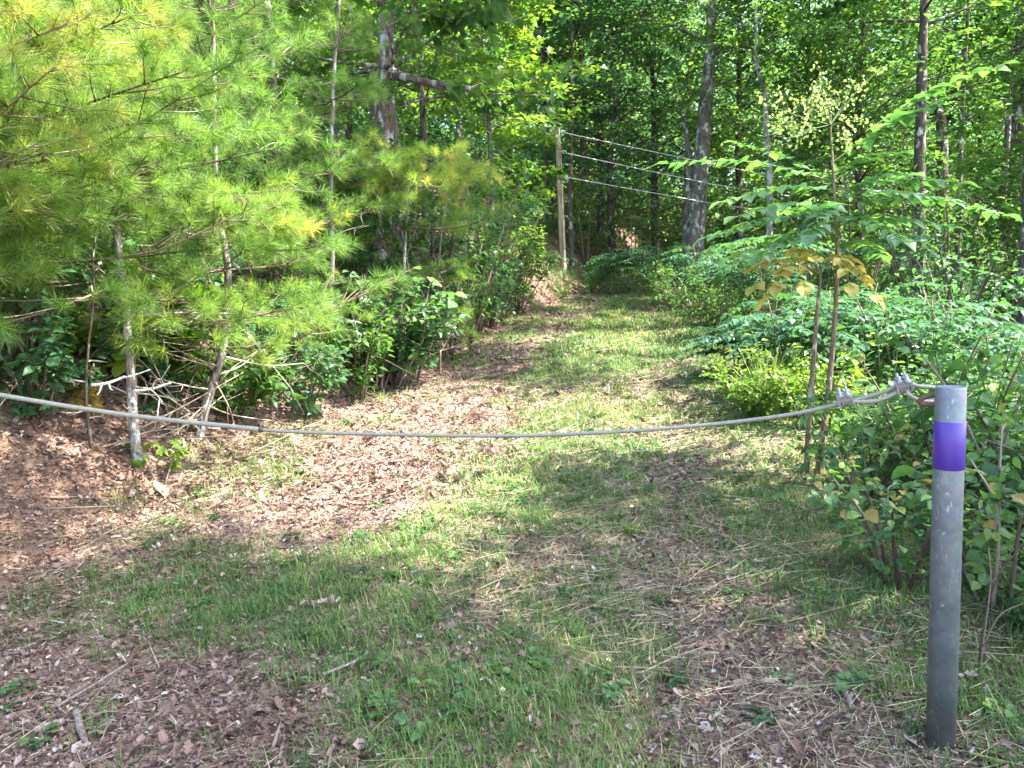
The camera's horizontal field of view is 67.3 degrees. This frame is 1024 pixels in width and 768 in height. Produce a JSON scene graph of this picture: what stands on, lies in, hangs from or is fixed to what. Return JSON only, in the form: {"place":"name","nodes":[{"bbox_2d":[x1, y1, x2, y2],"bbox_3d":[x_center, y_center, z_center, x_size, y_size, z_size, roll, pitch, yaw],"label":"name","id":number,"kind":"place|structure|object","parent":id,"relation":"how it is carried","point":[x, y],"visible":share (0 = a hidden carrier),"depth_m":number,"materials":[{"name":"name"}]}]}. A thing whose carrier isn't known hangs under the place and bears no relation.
{"place":"outdoors","nodes":[
{"label":"outdoors","id":0,"kind":"place"},
{"bbox_2d":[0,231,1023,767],"bbox_3d":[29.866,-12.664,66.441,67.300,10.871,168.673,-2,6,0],"label":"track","id":1,"kind":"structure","parent":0,"point":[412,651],"depth_m":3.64,"materials":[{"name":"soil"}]},
{"bbox_2d":[332,262,472,381],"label":"laurel shrub","id":2,"kind":"object","parent":1,"relation":"on","point":[398,293],"visible":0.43,"depth_m":9.36,"materials":[{"name":"green plant"}]},
{"bbox_2d":[380,246,508,356],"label":"shrub","id":3,"kind":"object","parent":1,"relation":"on","point":[451,272],"visible":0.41,"depth_m":11.38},
{"bbox_2d":[407,257,482,375],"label":"small tree","id":4,"kind":"object","parent":1,"relation":"on","point":[455,264],"visible":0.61,"depth_m":9.88,"materials":[{"name":"green plant"}]},
{"bbox_2d":[0,277,1023,767],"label":"grass","id":5,"kind":"structure","parent":1,"relation":"on","point":[520,673],"depth_m":3.79,"materials":[{"name":"plant"}]},
{"bbox_2d":[0,300,1023,767],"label":"mown straw","id":6,"kind":"object","parent":1,"relation":"on","point":[724,556],"visible":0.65,"depth_m":3.74,"materials":[{"name":"plant"}]},
{"bbox_2d":[0,314,1023,767],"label":"weeds","id":7,"kind":"object","parent":1,"relation":"on","point":[608,696],"visible":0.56,"depth_m":3.62,"materials":[{"name":"green plant"}]},
{"bbox_2d":[573,180,675,278],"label":"shrub","id":8,"kind":"object","parent":1,"relation":"on","point":[648,240],"visible":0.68,"depth_m":26.00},
{"bbox_2d":[580,246,669,293],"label":"sumac shrub","id":9,"kind":"object","parent":1,"relation":"on","point":[615,260],"visible":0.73,"depth_m":22.20,"materials":[{"name":"green plant"}]},
{"bbox_2d":[564,0,772,273],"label":"leaning tree","id":10,"kind":"object","parent":1,"relation":"on","point":[694,216],"visible":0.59,"depth_m":25.22,"materials":[{"name":"grey plant"}]},
{"bbox_2d":[618,243,720,304],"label":"sumac shrub","id":11,"kind":"object","parent":1,"relation":"on","point":[658,258],"visible":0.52,"depth_m":18.83,"materials":[{"name":"green plant"}]},
{"bbox_2d":[631,251,716,309],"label":"shrub","id":12,"kind":"object","parent":1,"relation":"on","point":[665,300],"visible":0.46,"depth_m":17.45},
{"bbox_2d":[647,251,749,319],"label":"shrub","id":13,"kind":"object","parent":1,"relation":"on","point":[669,272],"visible":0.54,"depth_m":15.22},
{"bbox_2d":[605,0,795,208],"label":"tree","id":14,"kind":"object","parent":1,"relation":"on","point":[665,135],"visible":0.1,"depth_m":34.38,"materials":[{"name":"green plant"}]},
{"bbox_2d":[668,313,804,378],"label":"sumac shrub","id":15,"kind":"object","parent":1,"relation":"on","point":[720,331],"visible":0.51,"depth_m":8.83,"materials":[{"name":"green plant"}]},
{"bbox_2d":[709,344,822,419],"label":"shrub","id":16,"kind":"object","parent":1,"relation":"on","point":[769,387],"visible":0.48,"depth_m":6.83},
{"bbox_2d":[697,346,846,418],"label":"shrub","id":17,"kind":"object","parent":1,"relation":"on","point":[756,399],"visible":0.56,"depth_m":6.88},
{"bbox_2d":[743,247,884,478],"bbox_3d":[1.981,-0.032,5.053,0.871,1.762,1.030,0,7,16],"label":"rust leaved sapling","id":18,"kind":"object","parent":1,"relation":"on","point":[843,262],"visible":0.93,"depth_m":5.01,"materials":[{"name":"orange plant"}]},
{"bbox_2d":[651,50,1022,476],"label":"flowering sapling","id":19,"kind":"object","parent":1,"relation":"on","point":[807,236],"visible":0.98,"depth_m":5.08,"materials":[{"name":"green plant"}]},
{"bbox_2d":[783,440,1023,595],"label":"shrub","id":20,"kind":"object","parent":1,"relation":"on","point":[850,513],"visible":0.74,"depth_m":3.49,"materials":[{"name":"green plant"}]},
{"bbox_2d":[917,385,966,752],"bbox_3d":[1.357,0.650,2.439,0.127,1.293,0.090,-2,6,0],"label":"steel post","id":21,"kind":"object","parent":1,"relation":"on","point":[949,404],"visible":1,"depth_m":2.40,"materials":[{"name":"metal"}]},
{"bbox_2d":[0,371,935,437],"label":"cable","id":22,"kind":"object","parent":21,"relation":"attached to","point":[906,384],"visible":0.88,"depth_m":2.81,"materials":[{"name":"metal"}]},
{"bbox_2d":[0,121,1023,767],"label":"ground","id":23,"kind":"structure","parent":0,"point":[34,483],"depth_m":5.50,"materials":[{"name":"plant"}]},
{"bbox_2d":[0,290,134,418],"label":"shrub","id":24,"kind":"object","parent":23,"relation":"on","point":[48,357],"visible":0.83,"depth_m":5.18,"materials":[{"name":"plant"}]},
{"bbox_2d":[0,190,136,363],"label":"pine tree","id":25,"kind":"object","parent":23,"relation":"on","point":[71,278],"visible":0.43,"depth_m":5.41,"materials":[{"name":"green plant"}]},
{"bbox_2d":[53,366,108,416],"bbox_3d":[-3.208,0.051,5.724,0.503,0.398,0.479,-2,6,0],"label":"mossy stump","id":26,"kind":"object","parent":23,"relation":"on","point":[76,397],"visible":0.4,"depth_m":5.59,"materials":[{"name":"brown plant"}]},
{"bbox_2d":[13,180,170,452],"bbox_3d":[-2.851,-0.378,5.277,0.964,2.070,1.038,2,8,33],"label":"pine tree","id":27,"kind":"object","parent":23,"relation":"on","point":[126,213],"visible":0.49,"depth_m":5.27,"materials":[{"name":"green plant"}]},
{"bbox_2d":[2,0,226,245],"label":"pine tree","id":28,"kind":"object","parent":23,"relation":"on","point":[146,193],"visible":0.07,"depth_m":7.00,"materials":[{"name":"green plant"}]},
{"bbox_2d":[59,304,211,403],"bbox_3d":[-2.977,-0.229,6.053,1.066,0.854,1.010,1,7,27],"label":"pine tree","id":29,"kind":"object","parent":23,"relation":"on","point":[117,359],"visible":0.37,"depth_m":6.00,"materials":[{"name":"plant"}]},
{"bbox_2d":[71,313,210,412],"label":"shrub","id":30,"kind":"object","parent":23,"relation":"on","point":[161,367],"visible":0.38,"depth_m":6.13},
{"bbox_2d":[0,0,290,292],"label":"pine tree","id":31,"kind":"object","parent":23,"relation":"on","point":[46,68],"visible":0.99,"depth_m":4.03,"materials":[{"name":"green plant"}]},
{"bbox_2d":[119,437,191,483],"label":"maple sapling","id":32,"kind":"object","parent":23,"relation":"on","point":[172,464],"visible":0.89,"depth_m":5.55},
{"bbox_2d":[0,0,339,471],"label":"pine tree","id":33,"kind":"object","parent":23,"relation":"on","point":[135,439],"visible":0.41,"depth_m":5.23,"materials":[{"name":"green plant"}]},
{"bbox_2d":[106,252,245,358],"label":"pine tree","id":34,"kind":"object","parent":23,"relation":"on","point":[212,291],"visible":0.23,"depth_m":6.78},
{"bbox_2d":[39,0,371,240],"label":"pine tree","id":35,"kind":"object","parent":23,"relation":"on","point":[254,16],"visible":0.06,"depth_m":8.25,"materials":[{"name":"green plant"}]},
{"bbox_2d":[47,0,414,443],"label":"pine tree","id":36,"kind":"object","parent":23,"relation":"on","point":[278,199],"visible":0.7,"depth_m":5.76,"materials":[{"name":"green plant"}]},
{"bbox_2d":[164,345,311,420],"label":"shrub","id":37,"kind":"object","parent":23,"relation":"on","point":[262,388],"visible":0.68,"depth_m":6.72,"materials":[{"name":"plant"}]},
{"bbox_2d":[180,231,321,326],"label":"pine tree","id":38,"kind":"object","parent":23,"relation":"on","point":[270,277],"visible":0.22,"depth_m":8.24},
{"bbox_2d":[0,129,509,509],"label":"brushwood","id":39,"kind":"object","parent":23,"relation":"on","point":[54,508],"visible":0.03,"depth_m":7.17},
{"bbox_2d":[202,287,307,375],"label":"shrub","id":40,"kind":"object","parent":23,"relation":"on","point":[266,329],"visible":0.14,"depth_m":7.43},
{"bbox_2d":[82,0,457,181],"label":"tree","id":41,"kind":"object","parent":23,"relation":"on","point":[329,64],"visible":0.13,"depth_m":12.36,"materials":[{"name":"green plant"}]},
{"bbox_2d":[170,0,389,292],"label":"pine tree","id":42,"kind":"object","parent":23,"relation":"on","point":[318,152],"visible":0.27,"depth_m":9.06,"materials":[{"name":"green plant"}]},
{"bbox_2d":[182,0,396,171],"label":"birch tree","id":43,"kind":"object","parent":23,"relation":"on","point":[322,63],"visible":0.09,"depth_m":13.22,"materials":[{"name":"green plant"}]},
{"bbox_2d":[229,331,352,418],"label":"shrub","id":44,"kind":"object","parent":23,"relation":"on","point":[325,365],"visible":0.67,"depth_m":7.39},
{"bbox_2d":[203,93,385,334],"bbox_3d":[-2.554,-2.003,9.317,1.832,2.899,2.114,2,8,31],"label":"pine tree","id":45,"kind":"object","parent":23,"relation":"on","point":[338,226],"visible":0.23,"depth_m":9.18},
{"bbox_2d":[232,246,375,353],"bbox_3d":[-2.396,-0.768,8.419,1.667,1.667,1.525,-7,8,-35],"label":"pine tree","id":46,"kind":"object","parent":23,"relation":"on","point":[240,281],"visible":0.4,"depth_m":8.22,"materials":[{"name":"green plant"}]},
{"bbox_2d":[247,0,414,360],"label":"pine tree","id":47,"kind":"object","parent":23,"relation":"on","point":[383,160],"visible":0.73,"depth_m":8.57,"materials":[{"name":"green plant"}]},
{"bbox_2d":[254,58,416,242],"bbox_3d":[-2.667,-3.412,12.223,2.481,3.064,2.489,-2,6,0],"label":"pine tree","id":48,"kind":"object","parent":23,"relation":"on","point":[392,87],"visible":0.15,"depth_m":11.71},
{"bbox_2d":[286,212,410,317],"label":"shrub","id":49,"kind":"object","parent":23,"relation":"on","point":[368,254],"visible":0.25,"depth_m":9.94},
{"bbox_2d":[280,135,435,333],"bbox_3d":[-2.182,-2.025,10.489,2.302,2.813,1.900,3,8,40],"label":"shrub","id":50,"kind":"object","parent":23,"relation":"on","point":[387,224],"visible":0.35,"depth_m":10.30,"materials":[{"name":"plant"}]},
{"bbox_2d":[302,292,413,400],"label":"shrub","id":51,"kind":"object","parent":23,"relation":"on","point":[372,340],"visible":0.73,"depth_m":8.31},
{"bbox_2d":[232,0,520,286],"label":"pine tree","id":52,"kind":"object","parent":23,"relation":"on","point":[385,28],"visible":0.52,"depth_m":12.39,"materials":[{"name":"green plant"}]},
{"bbox_2d":[320,291,432,390],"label":"laurel shrub","id":53,"kind":"object","parent":23,"relation":"on","point":[362,359],"visible":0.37,"depth_m":8.86,"materials":[{"name":"green plant"}]},
{"bbox_2d":[302,266,470,388],"bbox_3d":[-1.467,-0.623,9.145,2.010,1.454,1.586,-2,6,0],"label":"shrub","id":54,"kind":"object","parent":23,"relation":"on","point":[450,303],"visible":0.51,"depth_m":8.85,"materials":[{"name":"green plant"}]},
{"bbox_2d":[346,302,470,387],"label":"shrub","id":55,"kind":"object","parent":23,"relation":"on","point":[432,325],"visible":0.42,"depth_m":8.99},
{"bbox_2d":[302,126,518,366],"bbox_3d":[-1.214,-1.652,10.038,2.858,3.006,2.677,-7,8,-33],"label":"pine tree","id":56,"kind":"object","parent":23,"relation":"on","point":[439,171],"visible":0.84,"depth_m":9.42,"materials":[{"name":"green plant"}]},
{"bbox_2d":[0,149,844,417],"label":"undergrowth","id":57,"kind":"object","parent":23,"relation":"on","point":[590,281],"visible":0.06,"depth_m":22.38,"materials":[{"name":"green plant"}]},
{"bbox_2d":[346,120,508,344],"bbox_3d":[-1.292,-2.358,11.617,2.027,3.594,2.459,3,8,36],"label":"shrub","id":58,"kind":"object","parent":23,"relation":"on","point":[409,261],"visible":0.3,"depth_m":11.80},
{"bbox_2d":[282,0,593,284],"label":"hickory tree","id":59,"kind":"object","parent":23,"relation":"on","point":[487,20],"visible":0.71,"depth_m":12.45,"materials":[{"name":"green plant"}]},
{"bbox_2d":[309,0,570,249],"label":"tree","id":60,"kind":"object","parent":23,"relation":"on","point":[422,113],"visible":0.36,"depth_m":16.34,"materials":[{"name":"green plant"}]},
{"bbox_2d":[412,228,523,333],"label":"shrub","id":61,"kind":"object","parent":23,"relation":"on","point":[490,309],"visible":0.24,"depth_m":13.19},
{"bbox_2d":[394,187,542,343],"bbox_3d":[-0.823,-2.002,12.879,2.724,2.715,2.417,-2,6,0],"label":"shrub","id":62,"kind":"object","parent":23,"relation":"on","point":[474,269],"visible":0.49,"depth_m":12.80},
{"bbox_2d":[414,131,551,328],"bbox_3d":[-0.763,-2.807,14.758,2.998,3.595,2.852,-2,6,0],"label":"shrub","id":63,"kind":"object","parent":23,"relation":"on","point":[493,322],"visible":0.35,"depth_m":14.49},
{"bbox_2d":[377,0,603,220],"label":"tree","id":64,"kind":"object","parent":23,"relation":"on","point":[508,122],"visible":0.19,"depth_m":22.20,"materials":[{"name":"green plant"}]},
{"bbox_2d":[440,226,547,319],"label":"shrub","id":65,"kind":"object","parent":23,"relation":"on","point":[521,268],"visible":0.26,"depth_m":16.10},
{"bbox_2d":[0,0,1015,261],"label":"woodland","id":66,"kind":"object","parent":23,"relation":"on","point":[446,134],"visible":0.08,"depth_m":36.47,"materials":[{"name":"green plant"}]},
{"bbox_2d":[408,0,611,272],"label":"maple tree","id":67,"kind":"object","parent":23,"relation":"on","point":[505,134],"visible":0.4,"depth_m":18.37,"materials":[{"name":"green plant"}]},
{"bbox_2d":[469,214,561,314],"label":"shrub","id":68,"kind":"object","parent":23,"relation":"on","point":[524,247],"visible":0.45,"depth_m":17.28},
{"bbox_2d":[456,0,651,224],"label":"tree","id":69,"kind":"object","parent":23,"relation":"on","point":[541,27],"visible":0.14,"depth_m":28.02,"materials":[{"name":"green plant"}]},
{"bbox_2d":[555,129,567,275],"bbox_3d":[1.567,-5.199,23.552,0.267,5.067,0.296,-7,8,-37],"label":"utility pole","id":70,"kind":"object","parent":23,"relation":"on","point":[562,244],"visible":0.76,"depth_m":23.47,"materials":[{"name":"wood"}]},
{"bbox_2d":[466,0,678,268],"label":"tree","id":71,"kind":"object","parent":23,"relation":"on","point":[564,24],"visible":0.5,"depth_m":24.39,"materials":[{"name":"green plant"}]},
{"bbox_2d":[485,0,663,214],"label":"tree","id":72,"kind":"object","parent":23,"relation":"on","point":[582,152],"visible":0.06,"depth_m":33.91,"materials":[{"name":"green plant"}]},
{"bbox_2d":[537,168,638,266],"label":"shrub","id":73,"kind":"object","parent":23,"relation":"on","point":[575,219],"visible":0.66,"depth_m":26.41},
{"bbox_2d":[519,0,684,235],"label":"tree","id":74,"kind":"object","parent":23,"relation":"on","point":[602,196],"visible":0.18,"depth_m":30.19,"materials":[{"name":"green plant"}]},
{"bbox_2d":[502,0,736,278],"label":"tree","id":75,"kind":"object","parent":23,"relation":"on","point":[610,176],"visible":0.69,"depth_m":25.73,"materials":[{"name":"green plant"}]},
{"bbox_2d":[535,0,776,265],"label":"tree","id":76,"kind":"object","parent":23,"relation":"on","point":[653,70],"visible":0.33,"depth_m":28.81,"materials":[{"name":"green plant"}]},
{"bbox_2d":[666,270,772,335],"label":"shrub","id":77,"kind":"object","parent":23,"relation":"on","point":[713,301],"visible":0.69,"depth_m":12.47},
{"bbox_2d":[661,242,805,324],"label":"sumac shrub","id":78,"kind":"object","parent":23,"relation":"on","point":[711,263],"visible":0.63,"depth_m":13.87,"materials":[{"name":"green plant"}]},
{"bbox_2d":[629,0,846,267],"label":"tree","id":79,"kind":"object","parent":23,"relation":"on","point":[739,136],"visible":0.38,"depth_m":27.76,"materials":[{"name":"green plant"}]},
{"bbox_2d":[668,0,841,279],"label":"tree","id":80,"kind":"object","parent":23,"relation":"on","point":[718,38],"visible":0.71,"depth_m":23.05,"materials":[{"name":"green plant"}]},
{"bbox_2d":[694,234,840,325],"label":"sumac shrub","id":81,"kind":"object","parent":23,"relation":"on","point":[760,275],"visible":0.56,"depth_m":11.86,"materials":[{"name":"green plant"}]},
{"bbox_2d":[701,294,889,376],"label":"sumac shrub","id":82,"kind":"object","parent":23,"relation":"on","point":[781,322],"visible":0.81,"depth_m":7.49,"materials":[{"name":"green plant"}]},
{"bbox_2d":[743,333,875,426],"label":"shrub","id":83,"kind":"object","parent":23,"relation":"on","point":[790,388],"visible":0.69,"depth_m":6.51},
{"bbox_2d":[665,0,961,275],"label":"tree","id":84,"kind":"object","parent":23,"relation":"on","point":[770,111],"visible":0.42,"depth_m":23.87,"materials":[{"name":"green plant"}]},
{"bbox_2d":[743,242,899,300],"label":"sumac shrub","id":85,"kind":"object","parent":23,"relation":"on","point":[825,275],"visible":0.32,"depth_m":13.39,"materials":[{"name":"green plant"}]},
{"bbox_2d":[758,163,948,308],"bbox_3d":[6.879,-2.634,15.360,3.244,3.245,2.927,-6,7,-28],"label":"shrub","id":86,"kind":"object","parent":23,"relation":"on","point":[867,261],"visible":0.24,"depth_m":14.96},
{"bbox_2d":[783,392,932,504],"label":"shrub","id":87,"kind":"object","parent":23,"relation":"on","point":[871,441],"visible":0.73,"depth_m":4.74,"materials":[{"name":"green plant"}]},
{"bbox_2d":[770,281,955,359],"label":"sumac shrub","id":88,"kind":"object","parent":23,"relation":"on","point":[870,302],"visible":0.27,"depth_m":8.42,"materials":[{"name":"green plant"}]},
{"bbox_2d":[704,254,1023,696],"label":"ground cover","id":89,"kind":"object","parent":23,"relation":"on","point":[878,370],"visible":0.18,"depth_m":5.94,"materials":[{"name":"green plant"}]},
{"bbox_2d":[744,0,994,282],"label":"tree","id":90,"kind":"object","parent":23,"relation":"on","point":[850,13],"visible":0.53,"depth_m":20.74,"materials":[{"name":"green plant"}]},
{"bbox_2d":[782,0,997,267],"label":"tree","id":91,"kind":"object","parent":23,"relation":"on","point":[888,186],"visible":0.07,"depth_m":28.99,"materials":[{"name":"green plant"}]},
{"bbox_2d":[778,0,1016,297],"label":"tree","id":92,"kind":"object","parent":23,"relation":"on","point":[920,134],"visible":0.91,"depth_m":17.39,"materials":[{"name":"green plant"}]},
{"bbox_2d":[796,293,1015,378],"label":"sumac shrub","id":93,"kind":"object","parent":23,"relation":"on","point":[901,321],"visible":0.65,"depth_m":7.16,"materials":[{"name":"green plant"}]},
{"bbox_2d":[816,335,1012,459],"bbox_3d":[2.934,0.127,5.557,1.179,1.019,1.292,3,8,37],"label":"shrub","id":94,"kind":"object","parent":23,"relation":"on","point":[984,369],"visible":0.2,"depth_m":5.42,"materials":[{"name":"green plant"}]},
{"bbox_2d":[847,0,1016,296],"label":"tree","id":95,"kind":"object","parent":23,"relation":"on","point":[961,118],"visible":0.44,"depth_m":19.46,"materials":[{"name":"green plant"}]},
{"bbox_2d":[843,150,1021,329],"bbox_3d":[7.131,-2.019,12.888,3.059,3.271,2.872,-2,6,0],"label":"shrub","id":96,"kind":"object","parent":23,"relation":"on","point":[961,195],"visible":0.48,"depth_m":12.65,"materials":[{"name":"plant"}]},
{"bbox_2d":[861,15,1013,295],"bbox_3d":[11.398,-5.552,20.282,3.430,6.968,3.722,-6,7,-26],"label":"tree","id":97,"kind":"object","parent":23,"relation":"on","point":[938,111],"visible":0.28,"depth_m":20.38,"materials":[{"name":"brown plant"}]},
{"bbox_2d":[854,326,1023,530],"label":"shrub","id":98,"kind":"object","parent":23,"relation":"on","point":[1016,416],"visible":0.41,"depth_m":4.34,"materials":[{"name":"green plant"}]},
{"bbox_2d":[866,0,1015,201],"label":"tree","id":99,"kind":"object","parent":23,"relation":"on","point":[990,126],"visible":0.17,"depth_m":23.11,"materials":[{"name":"green plant"}]},
{"bbox_2d":[860,319,1023,529],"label":"shrub","id":100,"kind":"object","parent":23,"relation":"on","point":[984,398],"visible":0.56,"depth_m":4.12,"materials":[{"name":"green plant"}]},
{"bbox_2d":[862,222,1023,342],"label":"shrub","id":101,"kind":"object","parent":23,"relation":"on","point":[922,239],"visible":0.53,"depth_m":10.00,"materials":[{"name":"plant"}]},
{"bbox_2d":[868,299,1023,364],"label":"sumac shrub","id":102,"kind":"object","parent":23,"relation":"on","point":[979,323],"visible":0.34,"depth_m":7.91,"materials":[{"name":"green plant"}]},
{"bbox_2d":[877,0,1015,277],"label":"tree","id":103,"kind":"object","parent":23,"relation":"on","point":[950,116],"visible":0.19,"depth_m":24.20,"materials":[{"name":"green plant"}]},
{"bbox_2d":[882,398,1023,615],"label":"shrub","id":104,"kind":"object","parent":23,"relation":"on","point":[978,557],"visible":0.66,"depth_m":3.29,"materials":[{"name":"green plant"}]},
{"bbox_2d":[890,0,1023,314],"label":"tree","id":105,"kind":"object","parent":23,"relation":"on","point":[1017,69],"visible":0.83,"depth_m":13.18,"materials":[{"name":"green plant"}]},
{"bbox_2d":[891,324,1023,399],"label":"sumac shrub","id":106,"kind":"object","parent":23,"relation":"on","point":[1001,346],"visible":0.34,"depth_m":6.84,"materials":[{"name":"green plant"}]},
{"bbox_2d":[926,150,1008,300],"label":"shrub","id":107,"kind":"object","parent":23,"relation":"on","point":[967,234],"visible":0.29,"depth_m":18.75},
{"bbox_2d":[1000,0,1023,325],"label":"tree","id":108,"kind":"object","parent":23,"relation":"on","point":[1016,127],"visible":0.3,"depth_m":14.56,"materials":[{"name":"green plant"}]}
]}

